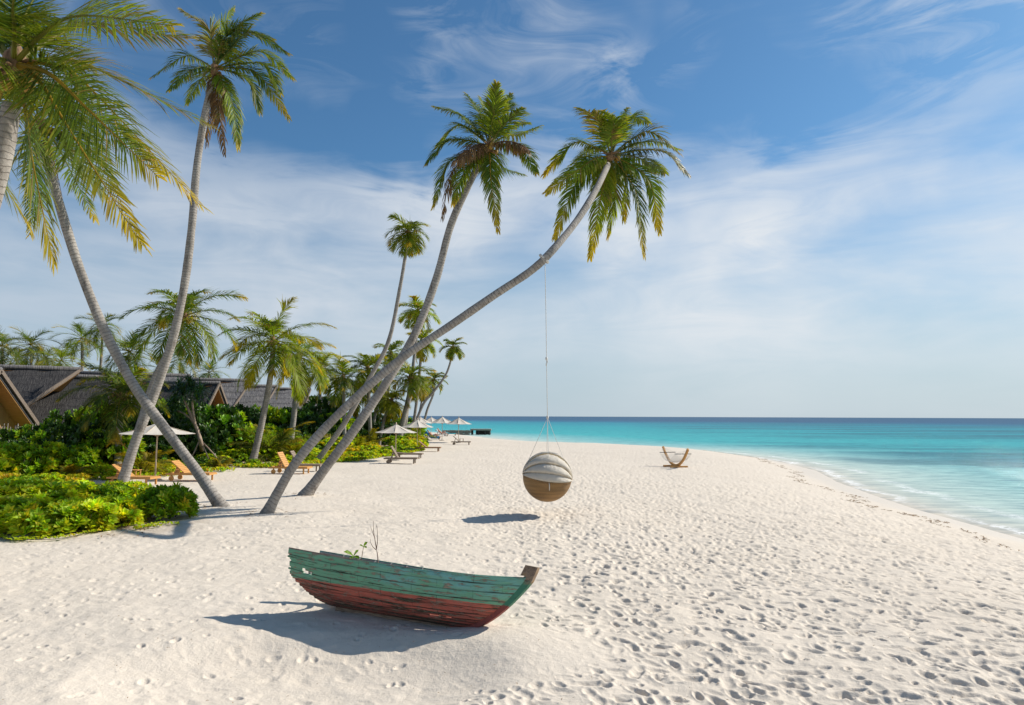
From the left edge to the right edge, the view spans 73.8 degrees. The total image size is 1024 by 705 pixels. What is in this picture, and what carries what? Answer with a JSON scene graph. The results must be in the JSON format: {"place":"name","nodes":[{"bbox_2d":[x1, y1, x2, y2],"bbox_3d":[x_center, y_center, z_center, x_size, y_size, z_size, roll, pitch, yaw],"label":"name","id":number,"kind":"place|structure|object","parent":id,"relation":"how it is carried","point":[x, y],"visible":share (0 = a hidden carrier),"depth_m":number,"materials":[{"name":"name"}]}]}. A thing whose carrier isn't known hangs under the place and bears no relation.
{"place":"outdoors","nodes":[
{"label":"outdoors","id":0,"kind":"place"},
{"bbox_2d":[0,432,1023,704],"bbox_3d":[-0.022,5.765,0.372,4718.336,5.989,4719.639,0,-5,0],"label":"sand beach","id":1,"kind":"structure","parent":0,"point":[656,582],"depth_m":10.82,"materials":[{"name":"sand"}]},
{"bbox_2d":[0,442,23,476],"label":"shrub","id":2,"kind":"object","parent":1,"relation":"on","point":[11,462],"visible":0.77,"depth_m":28.82,"materials":[{"name":"green plant"}]},
{"bbox_2d":[0,478,30,495],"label":"shrub","id":3,"kind":"object","parent":1,"relation":"on","point":[7,487],"visible":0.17,"depth_m":19.03,"materials":[{"name":"green plant"}]},
{"bbox_2d":[0,428,30,442],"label":"shrub","id":4,"kind":"object","parent":1,"relation":"on","point":[10,435],"visible":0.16,"depth_m":34.00,"materials":[{"name":"green plant"}]},
{"bbox_2d":[0,325,36,364],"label":"palm tree","id":5,"kind":"object","parent":1,"relation":"on","point":[3,340],"visible":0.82,"depth_m":58.27,"materials":[{"name":"green plant"}]},
{"bbox_2d":[0,367,38,430],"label":"thatched hut","id":6,"kind":"object","parent":1,"relation":"on","point":[15,409],"visible":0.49,"depth_m":37.52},
{"bbox_2d":[0,490,45,527],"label":"shrub","id":7,"kind":"object","parent":1,"relation":"on","point":[8,503],"visible":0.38,"depth_m":16.50,"materials":[{"name":"green plant"}]},
{"bbox_2d":[0,440,51,474],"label":"shrub","id":8,"kind":"object","parent":1,"relation":"on","point":[40,452],"visible":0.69,"depth_m":29.41,"materials":[{"name":"green plant"}]},
{"bbox_2d":[16,424,38,439],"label":"shrub","id":9,"kind":"object","parent":1,"relation":"on","point":[28,432],"visible":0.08,"depth_m":35.70,"materials":[{"name":"green plant"}]},
{"bbox_2d":[0,326,62,365],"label":"palm tree","id":10,"kind":"object","parent":1,"relation":"on","point":[31,356],"visible":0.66,"depth_m":62.09,"materials":[{"name":"green plant"}]},
{"bbox_2d":[0,478,70,497],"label":"shrub","id":11,"kind":"object","parent":1,"relation":"on","point":[34,486],"visible":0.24,"depth_m":19.27,"materials":[{"name":"green plant"}]},
{"bbox_2d":[0,364,81,406],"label":"thatched hut","id":12,"kind":"object","parent":1,"relation":"on","point":[32,384],"visible":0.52,"depth_m":46.23,"materials":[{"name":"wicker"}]},
{"bbox_2d":[17,440,71,473],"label":"shrub","id":13,"kind":"object","parent":1,"relation":"on","point":[54,447],"visible":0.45,"depth_m":30.57,"materials":[{"name":"green plant"}]},
{"bbox_2d":[0,495,90,537],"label":"shrub","id":14,"kind":"object","parent":1,"relation":"on","point":[32,514],"visible":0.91,"depth_m":15.80,"materials":[{"name":"green plant"}]},
{"bbox_2d":[25,428,67,447],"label":"shrub","id":15,"kind":"object","parent":1,"relation":"on","point":[40,434],"visible":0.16,"depth_m":33.46,"materials":[{"name":"green plant"}]},
{"bbox_2d":[30,472,67,480],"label":"shrub","id":16,"kind":"object","parent":1,"relation":"on","point":[56,476],"visible":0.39,"depth_m":26.52,"materials":[{"name":"green plant"}]},
{"bbox_2d":[24,338,90,370],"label":"palm tree","id":17,"kind":"object","parent":1,"relation":"on","point":[62,353],"visible":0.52,"depth_m":60.05,"materials":[{"name":"green plant"}]},
{"bbox_2d":[37,408,78,431],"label":"shrub","id":18,"kind":"object","parent":1,"relation":"on","point":[55,418],"visible":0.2,"depth_m":35.93,"materials":[{"name":"green plant"}]},
{"bbox_2d":[37,419,93,461],"bbox_3d":[-22.316,4.758,34.527,3.343,2.798,3.587,-4,-7,39],"label":"shrub","id":19,"kind":"object","parent":1,"relation":"on","point":[55,430],"visible":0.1,"depth_m":33.67,"materials":[{"name":"green plant"}]},
{"bbox_2d":[35,480,104,502],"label":"shrub","id":20,"kind":"object","parent":1,"relation":"on","point":[82,489],"visible":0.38,"depth_m":19.52,"materials":[{"name":"green plant"}]},
{"bbox_2d":[40,444,99,472],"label":"shrub","id":21,"kind":"object","parent":1,"relation":"on","point":[79,453],"visible":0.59,"depth_m":31.16,"materials":[{"name":"green plant"}]},
{"bbox_2d":[48,463,94,476],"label":"shrub","id":22,"kind":"object","parent":1,"relation":"on","point":[72,469],"visible":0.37,"depth_m":28.66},
{"bbox_2d":[48,321,106,370],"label":"palm tree","id":23,"kind":"object","parent":1,"relation":"on","point":[78,328],"visible":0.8,"depth_m":64.11,"materials":[{"name":"green plant"}]},
{"bbox_2d":[64,473,93,481],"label":"shrub","id":24,"kind":"object","parent":1,"relation":"on","point":[77,477],"visible":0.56,"depth_m":26.95,"materials":[{"name":"green plant"}]},
{"bbox_2d":[43,493,119,532],"bbox_3d":[-10.674,3.965,16.773,1.879,0.958,1.938,3,-6,-25],"label":"shrub","id":25,"kind":"object","parent":1,"relation":"on","point":[104,518],"visible":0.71,"depth_m":16.49,"materials":[{"name":"green plant"}]},
{"bbox_2d":[29,374,142,423],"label":"thatched hut","id":26,"kind":"object","parent":1,"relation":"on","point":[42,408],"visible":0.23,"depth_m":48.22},
{"bbox_2d":[61,447,113,466],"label":"shrub","id":27,"kind":"object","parent":1,"relation":"on","point":[103,451],"visible":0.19,"depth_m":32.95,"materials":[{"name":"green plant"}]},
{"bbox_2d":[0,521,179,540],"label":"beach vine","id":28,"kind":"object","parent":1,"relation":"on","point":[154,524],"visible":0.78,"depth_m":16.00,"materials":[{"name":"green plant"}]},
{"bbox_2d":[60,417,127,464],"bbox_3d":[-20.857,4.676,34.339,3.566,2.920,3.826,2,-6,-22],"label":"shrub","id":29,"kind":"object","parent":1,"relation":"on","point":[76,437],"visible":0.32,"depth_m":33.26,"materials":[{"name":"green plant"}]},
{"bbox_2d":[73,311,123,366],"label":"palm tree","id":30,"kind":"object","parent":1,"relation":"on","point":[99,334],"visible":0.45,"depth_m":66.25,"materials":[{"name":"green plant"}]},
{"bbox_2d":[83,463,113,478],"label":"shrub","id":31,"kind":"object","parent":1,"relation":"on","point":[97,470],"visible":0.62,"depth_m":29.53,"materials":[{"name":"green plant"}]},
{"bbox_2d":[67,399,133,429],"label":"shrub","id":32,"kind":"object","parent":1,"relation":"on","point":[97,417],"visible":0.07,"depth_m":36.47,"materials":[{"name":"green plant"}]},
{"bbox_2d":[75,480,140,497],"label":"shrub","id":33,"kind":"object","parent":1,"relation":"on","point":[118,489],"visible":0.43,"depth_m":20.41,"materials":[{"name":"green plant"}]},
{"bbox_2d":[0,0,221,276],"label":"palm tree","id":34,"kind":"object","parent":1,"relation":"on","point":[22,71],"visible":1,"depth_m":10.78,"materials":[{"name":"green plant"}]},
{"bbox_2d":[55,362,170,463],"bbox_3d":[-19.237,3.288,33.463,4.889,5.720,4.960,0,-5,0],"label":"palm tree","id":35,"kind":"object","parent":1,"relation":"on","point":[124,396],"visible":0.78,"depth_m":32.65,"materials":[{"name":"green plant"}]},
{"bbox_2d":[79,427,146,466],"bbox_3d":[-20.043,4.852,33.871,3.479,2.430,3.578,2,-6,-23],"label":"shrub","id":36,"kind":"object","parent":1,"relation":"on","point":[89,442],"visible":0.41,"depth_m":33.02,"materials":[{"name":"green plant"}]},
{"bbox_2d":[1,57,229,506],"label":"palm tree","id":37,"kind":"object","parent":1,"relation":"on","point":[212,493],"visible":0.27,"depth_m":20.76,"materials":[{"name":"green plant"}]},
{"bbox_2d":[90,495,149,524],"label":"shrub","id":38,"kind":"object","parent":1,"relation":"on","point":[129,511],"visible":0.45,"depth_m":17.40,"materials":[{"name":"green plant"}]},
{"bbox_2d":[85,330,160,379],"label":"palm tree","id":39,"kind":"object","parent":1,"relation":"on","point":[125,345],"visible":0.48,"depth_m":45.72,"materials":[{"name":"green plant"}]},
{"bbox_2d":[108,479,153,494],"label":"shrub","id":40,"kind":"object","parent":1,"relation":"on","point":[140,485],"visible":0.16,"depth_m":21.62,"materials":[{"name":"green plant"}]},
{"bbox_2d":[106,463,160,483],"bbox_3d":[-15.427,4.972,27.846,1.950,0.830,0.730,-1,-5,8],"label":"sun lounger","id":41,"kind":"object","parent":1,"relation":"on","point":[117,467],"visible":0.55,"depth_m":27.67,"materials":[{"name":"brown wood"}]},
{"bbox_2d":[79,371,190,380],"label":"thatched hut","id":42,"kind":"object","parent":1,"relation":"on","point":[169,376],"visible":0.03,"depth_m":58.85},
{"bbox_2d":[115,449,173,475],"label":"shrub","id":43,"kind":"object","parent":1,"relation":"on","point":[146,462],"visible":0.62,"depth_m":31.90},
{"bbox_2d":[135,436,169,466],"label":"shrub","id":44,"kind":"object","parent":1,"relation":"on","point":[162,446],"visible":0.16,"depth_m":35.69,"materials":[{"name":"green plant"}]},
{"bbox_2d":[125,406,184,442],"bbox_3d":[-20.908,4.759,39.708,4.011,4.015,4.304,-3,-6,33],"label":"shrub","id":45,"kind":"object","parent":1,"relation":"on","point":[132,423],"visible":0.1,"depth_m":39.24,"materials":[{"name":"green plant"}]},
{"bbox_2d":[119,424,195,480],"bbox_3d":[-15.480,4.237,29.726,2.920,2.620,2.920,-1,-5,14],"label":"beach parasol","id":46,"kind":"object","parent":1,"relation":"on","point":[153,429],"visible":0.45,"depth_m":29.41,"materials":[{"name":"fabric"}]},
{"bbox_2d":[142,435,181,459],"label":"shrub","id":47,"kind":"object","parent":1,"relation":"on","point":[162,438],"visible":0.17,"depth_m":36.39,"materials":[{"name":"green plant"}]},
{"bbox_2d":[135,481,200,520],"bbox_3d":[-9.479,4.071,18.678,1.738,1.084,1.793,5,-7,-39],"label":"shrub","id":48,"kind":"object","parent":1,"relation":"on","point":[165,501],"visible":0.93,"depth_m":18.26,"materials":[{"name":"green plant"}]},
{"bbox_2d":[148,413,204,456],"bbox_3d":[-19.932,5.110,39.507,4.011,3.163,4.304,5,-7,-44],"label":"shrub","id":49,"kind":"object","parent":1,"relation":"on","point":[183,425],"visible":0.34,"depth_m":39.01,"materials":[{"name":"green plant"}]},
{"bbox_2d":[149,344,209,376],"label":"palm tree","id":50,"kind":"object","parent":1,"relation":"on","point":[180,363],"visible":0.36,"depth_m":67.97,"materials":[{"name":"green plant"}]},
{"bbox_2d":[133,381,227,413],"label":"thatched hut","id":51,"kind":"object","parent":1,"relation":"on","point":[219,395],"visible":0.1,"depth_m":51.78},
{"bbox_2d":[117,287,247,429],"bbox_3d":[-15.518,1.577,32.035,4.895,9.557,4.979,-1,-5,12],"label":"palm tree","id":52,"kind":"object","parent":1,"relation":"on","point":[161,320],"visible":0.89,"depth_m":31.87,"materials":[{"name":"green plant"}]},
{"bbox_2d":[165,392,205,427],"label":"shrub","id":53,"kind":"object","parent":1,"relation":"on","point":[198,414],"visible":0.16,"depth_m":42.15,"materials":[{"name":"green plant"}]},
{"bbox_2d":[158,369,216,458],"bbox_3d":[-19.977,3.929,41.401,3.299,5.909,10.694,3,-6,-28],"label":"pandanus tree","id":54,"kind":"object","parent":1,"relation":"on","point":[190,387],"visible":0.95,"depth_m":38.26,"materials":[{"name":"green plant"}]},
{"bbox_2d":[165,460,216,480],"bbox_3d":[-13.894,5.121,29.605,1.950,0.851,0.730,0,-5,4],"label":"sun lounger","id":55,"kind":"object","parent":1,"relation":"on","point":[180,466],"visible":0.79,"depth_m":29.51,"materials":[{"name":"brown wood"}]},
{"bbox_2d":[182,421,220,456],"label":"shrub","id":56,"kind":"object","parent":1,"relation":"on","point":[208,434],"visible":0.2,"depth_m":40.60,"materials":[{"name":"green plant"}]},
{"bbox_2d":[117,5,296,481],"bbox_3d":[-12.779,-4.950,27.866,6.416,21.341,4.397,-4,-7,38],"label":"palm tree","id":57,"kind":"object","parent":1,"relation":"on","point":[217,46],"visible":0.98,"depth_m":27.96,"materials":[{"name":"green plant"}]},
{"bbox_2d":[188,360,231,377],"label":"palm tree","id":58,"kind":"object","parent":1,"relation":"on","point":[207,375],"visible":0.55,"depth_m":75.97,"materials":[{"name":"green plant"}]},
{"bbox_2d":[7,446,423,479],"bbox_3d":[-14.296,6.838,45.263,16.190,0.339,38.049,-4,-7,39],"label":"ground cover","id":59,"kind":"object","parent":1,"relation":"on","point":[270,464],"visible":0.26,"depth_m":36.58,"materials":[{"name":"green plant"}]},
{"bbox_2d":[191,377,249,406],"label":"thatched hut","id":60,"kind":"object","parent":1,"relation":"on","point":[230,387],"visible":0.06,"depth_m":62.37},
{"bbox_2d":[197,403,244,451],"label":"shrub","id":61,"kind":"object","parent":1,"relation":"on","point":[225,436],"visible":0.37,"depth_m":44.03,"materials":[{"name":"green plant"}]},
{"bbox_2d":[207,456,234,468],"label":"shrub","id":62,"kind":"object","parent":1,"relation":"on","point":[220,461],"visible":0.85,"depth_m":35.68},
{"bbox_2d":[211,407,256,448],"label":"shrub","id":63,"kind":"object","parent":1,"relation":"on","point":[250,427],"visible":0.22,"depth_m":45.24,"materials":[{"name":"green plant"}]},
{"bbox_2d":[227,452,247,460],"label":"shrub","id":64,"kind":"object","parent":1,"relation":"on","point":[240,455],"visible":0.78,"depth_m":41.40,"materials":[{"name":"green plant"}]},
{"bbox_2d":[221,403,264,428],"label":"shrub","id":65,"kind":"object","parent":1,"relation":"on","point":[255,418],"visible":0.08,"depth_m":49.85,"materials":[{"name":"green plant"}]},
{"bbox_2d":[232,402,270,425],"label":"shrub","id":66,"kind":"object","parent":1,"relation":"on","point":[252,410],"visible":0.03,"depth_m":52.69,"materials":[{"name":"green plant"}]},
{"bbox_2d":[239,384,276,409],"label":"thatched hut","id":67,"kind":"object","parent":1,"relation":"on","point":[252,396],"visible":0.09,"depth_m":71.74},
{"bbox_2d":[258,448,282,460],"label":"shrub","id":68,"kind":"object","parent":1,"relation":"on","point":[264,452],"visible":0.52,"depth_m":42.52,"materials":[{"name":"green plant"}]},
{"bbox_2d":[253,403,290,425],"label":"shrub","id":69,"kind":"object","parent":1,"relation":"on","point":[279,415],"visible":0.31,"depth_m":55.13,"materials":[{"name":"green plant"}]},
{"bbox_2d":[223,421,324,461],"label":"young palm","id":70,"kind":"object","parent":1,"relation":"on","point":[274,442],"visible":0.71,"depth_m":43.16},
{"bbox_2d":[217,296,337,459],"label":"palm tree","id":71,"kind":"object","parent":1,"relation":"on","point":[271,329],"visible":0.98,"depth_m":40.60,"materials":[{"name":"green plant"}]},
{"bbox_2d":[269,387,310,408],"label":"thatched hut","id":72,"kind":"object","parent":1,"relation":"on","point":[285,399],"visible":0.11,"depth_m":83.05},
{"bbox_2d":[268,452,312,473],"bbox_3d":[-10.697,5.330,32.992,1.950,1.026,0.730,0,-5,6],"label":"sun lounger","id":73,"kind":"object","parent":1,"relation":"on","point":[283,461],"visible":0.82,"depth_m":32.84,"materials":[{"name":"brown wood"}]},
{"bbox_2d":[273,443,313,457],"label":"young palm","id":74,"kind":"object","parent":1,"relation":"on","point":[291,448],"visible":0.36,"depth_m":42.58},
{"bbox_2d":[274,406,313,420],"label":"shrub","id":75,"kind":"object","parent":1,"relation":"on","point":[302,414],"visible":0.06,"depth_m":58.95,"materials":[{"name":"green plant"}]},
{"bbox_2d":[254,331,349,438],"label":"palm tree","id":76,"kind":"object","parent":1,"relation":"on","point":[299,399],"visible":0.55,"depth_m":49.66,"materials":[{"name":"green plant"}]},
{"bbox_2d":[289,418,332,439],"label":"shrub","id":77,"kind":"object","parent":1,"relation":"on","point":[308,427],"visible":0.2,"depth_m":54.05,"materials":[{"name":"green plant"}]},
{"bbox_2d":[297,394,340,415],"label":"shrub","id":78,"kind":"object","parent":1,"relation":"on","point":[324,405],"visible":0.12,"depth_m":64.23,"materials":[{"name":"green plant"}]},
{"bbox_2d":[296,411,341,435],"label":"shrub","id":79,"kind":"object","parent":1,"relation":"on","point":[315,416],"visible":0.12,"depth_m":55.82,"materials":[{"name":"green plant"}]},
{"bbox_2d":[304,351,339,413],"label":"palm tree","id":80,"kind":"object","parent":1,"relation":"on","point":[330,374],"visible":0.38,"depth_m":65.60,"materials":[{"name":"green plant"}]},
{"bbox_2d":[315,412,361,439],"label":"shrub","id":81,"kind":"object","parent":1,"relation":"on","point":[350,423],"visible":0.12,"depth_m":57.04,"materials":[{"name":"green plant"}]},
{"bbox_2d":[315,351,373,436],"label":"palm tree","id":82,"kind":"object","parent":1,"relation":"on","point":[343,386],"visible":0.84,"depth_m":55.51,"materials":[{"name":"green plant"}]},
{"bbox_2d":[338,381,382,418],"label":"palm tree","id":83,"kind":"object","parent":1,"relation":"on","point":[361,403],"visible":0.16,"depth_m":59.68,"materials":[{"name":"green plant"}]},
{"bbox_2d":[339,352,402,438],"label":"palm tree","id":84,"kind":"object","parent":1,"relation":"on","point":[367,359],"visible":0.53,"depth_m":57.57,"materials":[{"name":"green plant"}]},
{"bbox_2d":[356,428,387,447],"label":"young palm","id":85,"kind":"object","parent":1,"relation":"on","point":[372,433],"visible":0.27,"depth_m":56.43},
{"bbox_2d":[317,212,429,459],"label":"palm tree","id":86,"kind":"object","parent":1,"relation":"on","point":[407,238],"visible":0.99,"depth_m":41.77,"materials":[{"name":"green plant"}]},
{"bbox_2d":[366,412,395,439],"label":"shrub","id":87,"kind":"object","parent":1,"relation":"on","point":[390,424],"visible":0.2,"depth_m":66.64,"materials":[{"name":"green plant"}]},
{"bbox_2d":[372,340,407,397],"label":"palm tree","id":88,"kind":"object","parent":1,"relation":"on","point":[390,354],"visible":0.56,"depth_m":71.89,"materials":[{"name":"green plant"}]},
{"bbox_2d":[375,389,410,444],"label":"palm tree","id":89,"kind":"object","parent":1,"relation":"on","point":[393,411],"visible":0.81,"depth_m":61.52,"materials":[{"name":"green plant"}]},
{"bbox_2d":[375,422,416,460],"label":"beach parasol","id":90,"kind":"object","parent":1,"relation":"on","point":[396,429],"visible":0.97,"depth_m":42.51,"materials":[{"name":"fabric"}]},
{"bbox_2d":[383,446,418,463],"bbox_3d":[-6.503,5.994,40.064,1.950,1.012,0.730,0,-5,0],"label":"sun lounger","id":91,"kind":"object","parent":1,"relation":"on","point":[389,460],"visible":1,"depth_m":39.89,"materials":[{"name":"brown wood"}]},
{"bbox_2d":[388,438,417,446],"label":"shrub","id":92,"kind":"object","parent":1,"relation":"on","point":[404,442],"visible":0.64,"depth_m":56.63,"materials":[{"name":"green plant"}]},
{"bbox_2d":[288,547,539,626],"bbox_3d":[-1.449,3.321,9.690,3.740,0.980,1.088,1,-18,21],"label":"rowing boat","id":93,"kind":"object","parent":1,"relation":"on","point":[381,589],"visible":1,"depth_m":9.27,"materials":[{"name":"paint"}]},
{"bbox_2d":[390,363,437,436],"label":"palm tree","id":94,"kind":"object","parent":1,"relation":"on","point":[413,381],"visible":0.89,"depth_m":61.49,"materials":[{"name":"green plant"}]},
{"bbox_2d":[403,418,431,444],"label":"beach parasol","id":95,"kind":"object","parent":1,"relation":"on","point":[417,423],"visible":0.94,"depth_m":54.84,"materials":[{"name":"fabric"}]},
{"bbox_2d":[398,295,441,434],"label":"palm tree","id":96,"kind":"object","parent":1,"relation":"on","point":[412,315],"visible":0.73,"depth_m":64.20,"materials":[{"name":"green plant"}]},
{"bbox_2d":[297,79,543,495],"bbox_3d":[-3.094,-2.691,25.268,8.793,16.355,4.602,0,-5,0],"label":"palm tree","id":97,"kind":"object","parent":1,"relation":"on","point":[483,156],"visible":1,"depth_m":25.30,"materials":[{"name":"green plant"}]},
{"bbox_2d":[405,328,442,433],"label":"palm tree","id":98,"kind":"object","parent":1,"relation":"on","point":[421,353],"visible":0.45,"depth_m":67.92,"materials":[{"name":"green plant"}]},
{"bbox_2d":[423,372,448,419],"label":"palm tree","id":99,"kind":"object","parent":1,"relation":"on","point":[434,376],"visible":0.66,"depth_m":85.69,"materials":[{"name":"green plant"}]},
{"bbox_2d":[416,337,466,418],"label":"palm tree","id":100,"kind":"object","parent":1,"relation":"on","point":[453,349],"visible":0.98,"depth_m":77.90,"materials":[{"name":"green plant"}]},
{"bbox_2d":[259,107,690,513],"bbox_3d":[0.367,-2.683,22.621,15.391,15.830,5.114,4,-7,-37],"label":"palm tree","id":101,"kind":"object","parent":1,"relation":"on","point":[609,172],"visible":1,"depth_m":24.86,"materials":[{"name":"green plant"}]},
{"bbox_2d":[522,254,572,501],"bbox_3d":[1.027,0.672,19.867,1.450,7.231,1.443,0,-5,0],"label":"ball swing","id":102,"kind":"object","parent":101,"relation":"hanging from","point":[547,476],"visible":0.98,"depth_m":19.13,"materials":[{"name":"wicker"}]},
{"bbox_2d":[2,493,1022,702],"bbox_3d":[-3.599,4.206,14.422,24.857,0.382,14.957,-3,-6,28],"label":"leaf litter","id":103,"kind":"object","parent":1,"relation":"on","point":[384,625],"visible":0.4,"depth_m":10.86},
{"bbox_2d":[660,446,690,467],"bbox_3d":[9.248,5.923,38.670,1.040,1.119,3.094,2,-6,-14],"label":"hammock stand","id":104,"kind":"object","parent":1,"relation":"on","point":[678,465],"visible":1,"depth_m":38.41,"materials":[{"name":"brown wood"}]},
{"bbox_2d":[706,450,1018,550],"bbox_3d":[16.663,7.158,40.661,4.831,0.314,61.102,0,-5,6],"label":"seaweed line","id":105,"kind":"object","parent":1,"relation":"on","point":[930,521],"visible":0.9,"depth_m":25.59,"materials":[{"name":"brown plant"}]},
{"bbox_2d":[0,0,1023,417],"label":"sky","id":106,"kind":"structure","parent":0,"point":[844,238],"materials":[{"name":"blue"}]},
{"bbox_2d":[351,416,1023,538],"bbox_3d":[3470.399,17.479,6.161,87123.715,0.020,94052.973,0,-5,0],"label":"sea","id":107,"kind":"structure","parent":0,"point":[968,470],"depth_m":92.57,"materials":[{"name":"liquid"}]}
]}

